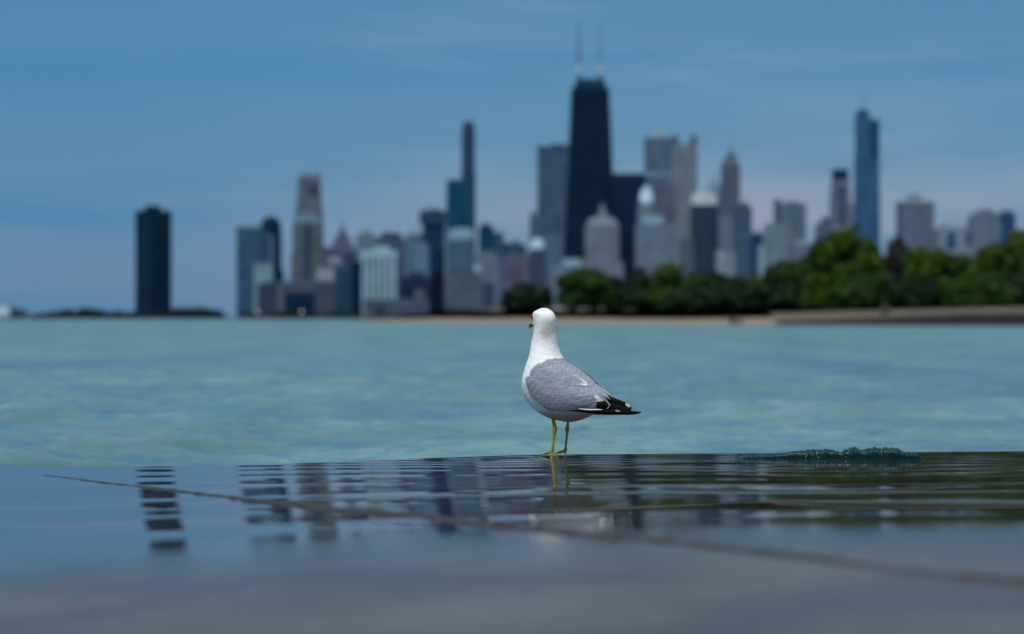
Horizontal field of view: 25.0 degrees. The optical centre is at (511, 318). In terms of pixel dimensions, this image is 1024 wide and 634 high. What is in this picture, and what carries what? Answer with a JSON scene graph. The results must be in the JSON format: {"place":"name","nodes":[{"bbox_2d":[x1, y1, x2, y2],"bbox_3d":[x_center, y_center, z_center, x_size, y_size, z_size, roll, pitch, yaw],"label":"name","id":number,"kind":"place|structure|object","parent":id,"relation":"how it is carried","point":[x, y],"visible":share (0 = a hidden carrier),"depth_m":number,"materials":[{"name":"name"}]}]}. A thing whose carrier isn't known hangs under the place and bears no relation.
{"place":"outdoors","nodes":[
{"label":"outdoors","id":0,"kind":"place"},
{"bbox_2d":[0,305,12,316],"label":"pier hall","id":1,"kind":"structure","parent":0,"point":[5,310],"depth_m":3400.00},
{"bbox_2d":[135,205,171,317],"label":"lakefront tower","id":2,"kind":"structure","parent":0,"point":[153,258],"depth_m":3329.79,"materials":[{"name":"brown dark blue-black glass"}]},
{"bbox_2d":[0,316,394,319],"bbox_3d":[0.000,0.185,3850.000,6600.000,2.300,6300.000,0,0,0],"label":"ground","id":3,"kind":"structure","parent":0,"point":[359,318],"depth_m":2700.46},
{"bbox_2d":[12,308,26,316],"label":"pier block","id":4,"kind":"structure","parent":3,"relation":"on","point":[18,312],"depth_m":3420.00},
{"bbox_2d":[0,306,348,317],"bbox_3d":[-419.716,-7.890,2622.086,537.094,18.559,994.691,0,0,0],"label":"woods","id":5,"kind":"object","parent":3,"relation":"on","point":[188,312],"visible":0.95,"depth_m":3041.02,"materials":[{"name":"green plant"}]},
{"bbox_2d":[254,262,273,311],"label":"corner block","id":6,"kind":"structure","parent":3,"relation":"on","point":[263,271],"depth_m":2700.00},
{"bbox_2d":[257,282,285,317],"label":"terraced block","id":7,"kind":"structure","parent":3,"relation":"on","point":[270,297],"depth_m":2450.00,"materials":[{"name":"stone"}]},
{"bbox_2d":[285,291,315,314],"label":"navy block","id":8,"kind":"structure","parent":3,"relation":"on","point":[298,302],"depth_m":2380.00,"materials":[{"name":"blue glass"}]},
{"bbox_2d":[316,268,335,317],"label":"stone midrise","id":9,"kind":"structure","parent":3,"relation":"on","point":[325,292],"depth_m":2480.00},
{"bbox_2d":[323,247,330,263],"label":"midrise","id":10,"kind":"structure","parent":3,"relation":"on","point":[325,250],"depth_m":3600.00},
{"bbox_2d":[325,257,347,280],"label":"cream midrise","id":11,"kind":"structure","parent":3,"relation":"on","point":[335,262],"depth_m":2602.00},
{"bbox_2d":[336,262,361,317],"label":"dark midrise","id":12,"kind":"structure","parent":3,"relation":"on","point":[349,291],"depth_m":2420.00,"materials":[{"name":"glass"}]},
{"bbox_2d":[364,290,429,316],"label":"grey apartment row","id":13,"kind":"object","parent":3,"relation":"on","point":[419,302],"visible":0.74,"depth_m":2250.00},
{"bbox_2d":[510,241,526,254],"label":"steel midrise","id":14,"kind":"structure","parent":3,"relation":"on","point":[517,246],"depth_m":3700.00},
{"bbox_2d":[542,233,562,307],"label":"slab annex","id":15,"kind":"object","parent":3,"relation":"on","point":[553,243],"visible":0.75,"depth_m":3050.00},
{"bbox_2d":[679,238,692,282],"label":"slate midrise","id":16,"kind":"structure","parent":3,"relation":"on","point":[686,255],"depth_m":2720.00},
{"bbox_2d":[716,251,734,275],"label":"white midrise","id":17,"kind":"structure","parent":3,"relation":"on","point":[725,263],"depth_m":2400.00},
{"bbox_2d":[751,232,760,275],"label":"blue midrise","id":18,"kind":"structure","parent":3,"relation":"on","point":[755,239],"depth_m":3000.00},
{"bbox_2d":[236,226,268,317],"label":"slab tower","id":19,"kind":"structure","parent":0,"point":[252,245],"depth_m":2900.00,"materials":[{"name":"glass"}]},
{"bbox_2d":[261,216,281,283],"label":"domed tower","id":20,"kind":"structure","parent":0,"point":[271,225],"depth_m":3300.00,"materials":[{"name":"glass"}]},
{"bbox_2d":[275,267,283,283],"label":"round turret block","id":21,"kind":"structure","parent":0,"point":[279,275],"depth_m":2650.00,"materials":[{"name":"blue stone"}]},
{"bbox_2d":[286,280,315,292],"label":"podium block","id":22,"kind":"structure","parent":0,"point":[308,286],"depth_m":2520.00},
{"bbox_2d":[291,212,324,280],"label":"arched tower","id":23,"kind":"structure","parent":0,"point":[307,258],"depth_m":3000.00,"materials":[{"name":"stone"}]},
{"bbox_2d":[294,171,323,246],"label":"crowned tower","id":24,"kind":"structure","parent":0,"point":[309,198],"depth_m":4104.05,"materials":[{"name":"beige stone"}]},
{"bbox_2d":[328,223,356,267],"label":"pyramid tower","id":25,"kind":"structure","parent":0,"point":[343,247],"depth_m":3502.71,"materials":[{"name":"brick"}]},
{"bbox_2d":[356,231,378,261],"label":"sage block","id":26,"kind":"structure","parent":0,"point":[366,240],"depth_m":3700.00,"materials":[{"name":"stone"}]},
{"bbox_2d":[361,246,398,316],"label":"white striped building","id":27,"kind":"structure","parent":0,"point":[379,272],"depth_m":2398.89,"materials":[{"name":"stone"}]},
{"bbox_2d":[377,233,405,298],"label":"plum block","id":28,"kind":"structure","parent":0,"point":[395,241],"depth_m":3450.00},
{"bbox_2d":[406,228,422,276],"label":"building","id":29,"kind":"structure","parent":0,"point":[415,235],"depth_m":3600.00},
{"bbox_2d":[400,272,431,298],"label":"dark low block","id":30,"kind":"structure","parent":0,"point":[412,283],"depth_m":2560.00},
{"bbox_2d":[413,241,428,276],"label":"lavender block","id":31,"kind":"structure","parent":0,"point":[420,256],"depth_m":2900.00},
{"bbox_2d":[419,209,445,281],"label":"flared tower","id":32,"kind":"structure","parent":0,"point":[433,221],"depth_m":3150.00,"materials":[{"name":"blue glass"}]},
{"bbox_2d":[430,272,444,312],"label":"front navy tower","id":33,"kind":"structure","parent":0,"point":[437,293],"depth_m":2200.00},
{"bbox_2d":[437,245,444,276],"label":"thin navy tower","id":34,"kind":"structure","parent":0,"point":[440,258],"depth_m":2700.00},
{"bbox_2d":[446,179,470,276],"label":"teal glass tower","id":35,"kind":"structure","parent":0,"point":[458,203],"depth_m":3500.00,"materials":[{"name":"glass"}]},
{"bbox_2d":[447,228,475,271],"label":"light topped tower","id":36,"kind":"structure","parent":0,"point":[461,248],"depth_m":2800.00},
{"bbox_2d":[461,122,475,239],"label":"slim tower","id":37,"kind":"structure","parent":0,"point":[468,152],"depth_m":3901.50,"materials":[{"name":"glass"}]},
{"bbox_2d":[444,272,493,309],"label":"grey terrace block","id":38,"kind":"structure","parent":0,"point":[467,291],"depth_m":2300.00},
{"bbox_2d":[474,251,499,308],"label":"round grey block","id":39,"kind":"structure","parent":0,"point":[487,266],"depth_m":2750.00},
{"bbox_2d":[478,224,509,308],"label":"teal stepped tower","id":40,"kind":"structure","parent":0,"point":[489,239],"depth_m":3452.00,"materials":[{"name":"glass"}]},
{"bbox_2d":[0,451,1023,633],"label":"pavement","id":41,"kind":"structure","parent":0,"point":[82,557],"depth_m":2.72,"materials":[{"name":"concrete"}]},
{"bbox_2d":[45,475,1023,585],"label":"expansion joint","id":42,"kind":"object","parent":41,"relation":"on","point":[1019,581],"visible":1,"depth_m":2.64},
{"bbox_2d":[522,308,640,454],"bbox_3d":[0.181,0.152,5.616,0.368,0.358,0.140,0,0,31],"label":"gull","id":43,"kind":"object","parent":41,"relation":"on","point":[556,385],"visible":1,"depth_m":5.60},
{"bbox_2d":[734,446,922,459],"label":"breaking wave","id":44,"kind":"object","parent":41,"relation":"on","point":[884,453],"visible":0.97,"depth_m":5.44,"materials":[{"name":"liquid"}]},
{"bbox_2d":[0,319,1023,466],"bbox_3d":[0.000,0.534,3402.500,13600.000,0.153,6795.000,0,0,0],"label":"lake","id":45,"kind":"structure","parent":0,"point":[140,392],"depth_m":17.07,"materials":[{"name":"liquid"}]},
{"bbox_2d":[729,317,735,324],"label":"rock","id":46,"kind":"object","parent":45,"relation":"on","point":[732,321],"visible":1,"depth_m":210.54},
{"bbox_2d":[0,0,1023,317],"label":"sky","id":47,"kind":"structure","parent":0,"point":[211,114],"materials":[{"name":"blue"}]},
{"bbox_2d":[502,251,528,308],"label":"rose block","id":48,"kind":"structure","parent":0,"point":[515,267],"depth_m":2900.00,"materials":[{"name":"brick"}]},
{"bbox_2d":[530,211,536,243],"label":"thin teal tower","id":49,"kind":"structure","parent":0,"point":[533,225],"depth_m":3700.00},
{"bbox_2d":[529,238,545,286],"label":"domed block","id":50,"kind":"structure","parent":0,"point":[537,262],"depth_m":2800.00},
{"bbox_2d":[537,144,567,251],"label":"grey slab tower","id":51,"kind":"structure","parent":0,"point":[552,162],"depth_m":3600.00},
{"bbox_2d":[553,259,583,308],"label":"white block","id":52,"kind":"structure","parent":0,"point":[567,265],"depth_m":2500.00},
{"bbox_2d":[563,22,614,262],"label":"tapered tower","id":53,"kind":"structure","parent":0,"point":[590,186],"depth_m":3306.80,"materials":[{"name":"black metal"}]},
{"bbox_2d":[582,203,622,307],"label":"spired building","id":54,"kind":"structure","parent":0,"point":[602,242],"depth_m":2702.00,"materials":[{"name":"beige stone"}]},
{"bbox_2d":[366,310,861,311],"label":"lawn","id":55,"kind":"structure","parent":0,"point":[551,310],"depth_m":330.08,"materials":[{"name":"green plant"}]},
{"bbox_2d":[498,281,554,311],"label":"round bush","id":56,"kind":"object","parent":55,"relation":"on","point":[520,296],"visible":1,"depth_m":319.39,"materials":[{"name":"green plant"}]},
{"bbox_2d":[554,266,613,312],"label":"broad tree","id":57,"kind":"object","parent":55,"relation":"on","point":[584,287],"visible":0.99,"depth_m":293.69,"materials":[{"name":"green plant"}]},
{"bbox_2d":[602,275,626,308],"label":"back tree","id":58,"kind":"object","parent":55,"relation":"on","point":[615,281],"visible":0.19,"depth_m":314.01,"materials":[{"name":"green plant"}]},
{"bbox_2d":[605,288,627,309],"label":"bush","id":59,"kind":"object","parent":55,"relation":"on","point":[618,303],"visible":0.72,"depth_m":303.91,"materials":[{"name":"green plant"}]},
{"bbox_2d":[629,288,660,312],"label":"front bush","id":60,"kind":"object","parent":55,"relation":"on","point":[638,297],"visible":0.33,"depth_m":269.64,"materials":[{"name":"green plant"}]},
{"bbox_2d":[645,260,684,312],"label":"broad tree","id":61,"kind":"object","parent":55,"relation":"on","point":[665,277],"visible":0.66,"depth_m":265.17,"materials":[{"name":"green plant"}]},
{"bbox_2d":[659,284,699,312],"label":"front bush","id":62,"kind":"object","parent":55,"relation":"on","point":[678,298],"visible":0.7,"depth_m":249.90,"materials":[{"name":"green plant"}]},
{"bbox_2d":[679,270,712,312],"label":"broad tree","id":63,"kind":"object","parent":55,"relation":"on","point":[699,278],"visible":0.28,"depth_m":259.57,"materials":[{"name":"green plant"}]},
{"bbox_2d":[687,286,722,312],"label":"front bush","id":64,"kind":"object","parent":55,"relation":"on","point":[702,298],"visible":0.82,"depth_m":245.14,"materials":[{"name":"green plant"}]},
{"bbox_2d":[707,271,726,287],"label":"back tree","id":65,"kind":"object","parent":55,"relation":"on","point":[715,276],"visible":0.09,"depth_m":270.87,"materials":[{"name":"green plant"}]},
{"bbox_2d":[713,273,747,312],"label":"tree","id":66,"kind":"object","parent":55,"relation":"on","point":[729,282],"visible":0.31,"depth_m":249.14,"materials":[{"name":"green plant"}]},
{"bbox_2d":[715,287,753,312],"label":"front bush","id":67,"kind":"object","parent":55,"relation":"on","point":[736,298],"visible":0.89,"depth_m":238.29,"materials":[{"name":"green plant"}]},
{"bbox_2d":[740,273,760,285],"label":"back tree","id":68,"kind":"object","parent":55,"relation":"on","point":[748,279],"visible":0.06,"depth_m":260.15,"materials":[{"name":"green plant"}]},
{"bbox_2d":[748,284,774,312],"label":"front bush","id":69,"kind":"object","parent":55,"relation":"on","point":[758,300],"visible":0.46,"depth_m":235.33,"materials":[{"name":"green plant"}]},
{"bbox_2d":[761,265,775,309],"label":"pointed tree","id":70,"kind":"object","parent":55,"relation":"on","point":[766,278],"visible":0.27,"depth_m":253.80,"materials":[{"name":"green plant"}]},
{"bbox_2d":[766,281,805,312],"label":"front bush","id":71,"kind":"object","parent":55,"relation":"on","point":[783,296],"visible":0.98,"depth_m":223.58,"materials":[{"name":"green plant"}]},
{"bbox_2d":[771,259,814,311],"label":"broad tree","id":72,"kind":"object","parent":55,"relation":"on","point":[786,271],"visible":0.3,"depth_m":230.00,"materials":[{"name":"green plant"}]},
{"bbox_2d":[800,252,811,309],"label":"back tree","id":73,"kind":"object","parent":55,"relation":"on","point":[806,263],"visible":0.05,"depth_m":245.04,"materials":[{"name":"green plant"}]},
{"bbox_2d":[798,272,838,311],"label":"front bush","id":74,"kind":"object","parent":55,"relation":"on","point":[813,294],"visible":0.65,"depth_m":213.94,"materials":[{"name":"green plant"}]},
{"bbox_2d":[804,224,886,296],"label":"tree","id":75,"kind":"object","parent":55,"relation":"on","point":[844,255],"visible":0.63,"depth_m":231.43,"materials":[{"name":"green plant"}]},
{"bbox_2d":[848,273,885,310],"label":"front bush","id":76,"kind":"object","parent":55,"relation":"on","point":[871,297],"visible":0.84,"depth_m":212.30,"materials":[{"name":"green plant"}]},
{"bbox_2d":[882,235,909,294],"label":"bare tree","id":77,"kind":"object","parent":55,"relation":"on","point":[896,251],"visible":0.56,"depth_m":238.75,"materials":[{"name":"brown plant"}]},
{"bbox_2d":[882,273,917,309],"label":"front bush","id":78,"kind":"object","parent":55,"relation":"on","point":[896,286],"visible":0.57,"depth_m":210.09,"materials":[{"name":"green plant"}]},
{"bbox_2d":[903,279,942,308],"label":"front bush","id":79,"kind":"object","parent":55,"relation":"on","point":[927,294],"visible":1,"depth_m":204.12,"materials":[{"name":"green plant"}]},
{"bbox_2d":[902,246,950,281],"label":"broad tree","id":80,"kind":"object","parent":55,"relation":"on","point":[922,264],"visible":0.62,"depth_m":227.05,"materials":[{"name":"green plant"}]},
{"bbox_2d":[933,276,959,308],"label":"front bush","id":81,"kind":"object","parent":55,"relation":"on","point":[942,283],"visible":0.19,"depth_m":207.47,"materials":[{"name":"green plant"}]},
{"bbox_2d":[947,251,954,257],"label":"back tree","id":82,"kind":"object","parent":55,"relation":"on","point":[950,254],"visible":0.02,"depth_m":241.51,"materials":[{"name":"green plant"}]},
{"bbox_2d":[941,253,974,280],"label":"broad tree","id":83,"kind":"object","parent":55,"relation":"on","point":[960,263],"visible":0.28,"depth_m":228.27,"materials":[{"name":"green plant"}]},
{"bbox_2d":[970,272,997,307],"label":"front bush","id":84,"kind":"object","parent":55,"relation":"on","point":[981,280],"visible":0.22,"depth_m":203.79,"materials":[{"name":"green plant"}]},
{"bbox_2d":[964,242,1007,281],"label":"broad tree","id":85,"kind":"object","parent":55,"relation":"on","point":[990,258],"visible":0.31,"depth_m":222.31,"materials":[{"name":"green plant"}]},
{"bbox_2d":[982,280,1022,307],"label":"front bush","id":86,"kind":"object","parent":55,"relation":"on","point":[998,293],"visible":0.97,"depth_m":199.32,"materials":[{"name":"green plant"}]},
{"bbox_2d":[1000,228,1023,280],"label":"broad tree","id":87,"kind":"object","parent":55,"relation":"on","point":[1014,245],"visible":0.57,"depth_m":218.18,"materials":[{"name":"green plant"}]},
{"bbox_2d":[1001,272,1023,306],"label":"front bush","id":88,"kind":"object","parent":55,"relation":"on","point":[1016,280],"visible":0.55,"depth_m":201.42,"materials":[{"name":"green plant"}]},
{"bbox_2d":[354,308,880,324],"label":"beach","id":89,"kind":"structure","parent":0,"point":[660,317],"depth_m":274.89,"materials":[{"name":"sand"}]},
{"bbox_2d":[624,266,651,312],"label":"dark tree","id":90,"kind":"object","parent":89,"relation":"on","point":[639,277],"visible":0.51,"depth_m":282.31,"materials":[{"name":"green plant"}]},
{"bbox_2d":[747,280,766,312],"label":"tree","id":91,"kind":"object","parent":89,"relation":"on","point":[753,285],"visible":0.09,"depth_m":245.02,"materials":[{"name":"green plant"}]},
{"bbox_2d":[821,282,862,311],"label":"front bush","id":92,"kind":"object","parent":89,"relation":"on","point":[843,296],"visible":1,"depth_m":208.82,"materials":[{"name":"green plant"}]},
{"bbox_2d":[778,313,1023,325],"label":"sea wall","id":93,"kind":"structure","parent":89,"relation":"on","point":[989,319],"depth_m":184.25,"materials":[{"name":"concrete"}]},
{"bbox_2d":[941,280,983,308],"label":"front bush","id":94,"kind":"object","parent":89,"relation":"on","point":[963,294],"visible":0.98,"depth_m":201.56,"materials":[{"name":"green plant"}]},
{"bbox_2d":[613,173,644,286],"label":"navy box tower","id":95,"kind":"structure","parent":0,"point":[628,187],"depth_m":3450.00,"materials":[{"name":"glass"}]},
{"bbox_2d":[637,187,653,222],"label":"ivory tower","id":96,"kind":"structure","parent":0,"point":[646,208],"depth_m":2903.67,"materials":[{"name":"stone"}]},
{"bbox_2d":[635,216,678,278],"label":"pale slab","id":97,"kind":"structure","parent":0,"point":[656,241],"depth_m":2650.00,"materials":[{"name":"concrete"}]},
{"bbox_2d":[644,132,672,196],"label":"ribbed tower","id":98,"kind":"structure","parent":0,"point":[657,156],"depth_m":3701.00,"materials":[{"name":"concrete"}]},
{"bbox_2d":[654,180,675,222],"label":"russet block","id":99,"kind":"structure","parent":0,"point":[665,199],"depth_m":3300.00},
{"bbox_2d":[671,133,698,240],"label":"turreted tower","id":100,"kind":"structure","parent":0,"point":[684,168],"depth_m":3502.00,"materials":[{"name":"stone"}]},
{"bbox_2d":[691,191,718,274],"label":"cream capped tower","id":101,"kind":"structure","parent":0,"point":[704,219],"depth_m":2800.00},
{"bbox_2d":[705,174,720,214],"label":"skyscraper","id":102,"kind":"structure","parent":0,"point":[718,194],"depth_m":4610.13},
{"bbox_2d":[718,213,732,252],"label":"building","id":103,"kind":"structure","parent":0,"point":[725,232],"depth_m":2750.00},
{"bbox_2d":[721,148,739,275],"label":"pointed tower","id":104,"kind":"structure","parent":0,"point":[730,183],"depth_m":3400.00,"materials":[{"name":"grey stone"}]},
{"bbox_2d":[737,202,751,277],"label":"steel side tower","id":105,"kind":"structure","parent":0,"point":[744,221],"depth_m":3100.00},
{"bbox_2d":[757,223,792,277],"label":"sage stepped tower","id":106,"kind":"structure","parent":0,"point":[776,242],"depth_m":2700.00,"materials":[{"name":"concrete"}]},
{"bbox_2d":[774,199,806,243],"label":"banded tower","id":107,"kind":"structure","parent":0,"point":[793,215],"depth_m":3300.00,"materials":[{"name":"concrete"}]},
{"bbox_2d":[790,241,810,263],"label":"lilac block","id":108,"kind":"structure","parent":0,"point":[798,250],"depth_m":2400.00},
{"bbox_2d":[815,217,830,240],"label":"steps block","id":109,"kind":"structure","parent":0,"point":[822,228],"depth_m":3000.00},
{"bbox_2d":[829,169,853,231],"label":"dark capped tower","id":110,"kind":"structure","parent":0,"point":[841,212],"depth_m":3303.10,"materials":[{"name":"stone"}]},
{"bbox_2d":[854,92,879,244],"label":"blue glass tower","id":111,"kind":"structure","parent":0,"point":[867,189],"depth_m":3601.50,"materials":[{"name":"glass"}]},
{"bbox_2d":[768,307,1023,322],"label":"terrace","id":112,"kind":"structure","parent":0,"point":[794,316],"depth_m":194.66,"materials":[{"name":"concrete"}]},
{"bbox_2d":[881,305,888,314],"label":"bollard","id":113,"kind":"object","parent":112,"relation":"on","point":[884,309],"visible":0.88,"depth_m":193.24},
{"bbox_2d":[896,193,934,249],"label":"banded block","id":114,"kind":"structure","parent":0,"point":[915,220],"depth_m":2800.00,"materials":[{"name":"concrete"}]},
{"bbox_2d":[935,222,971,257],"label":"white low tower","id":115,"kind":"structure","parent":0,"point":[954,238],"depth_m":2700.00,"materials":[{"name":"concrete"}]},
{"bbox_2d":[966,209,1000,261],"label":"round top block","id":116,"kind":"structure","parent":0,"point":[984,225],"depth_m":2900.00,"materials":[{"name":"concrete"}]},
{"bbox_2d":[998,210,1015,245],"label":"blue side block","id":117,"kind":"structure","parent":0,"point":[1007,218],"depth_m":3050.00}
]}

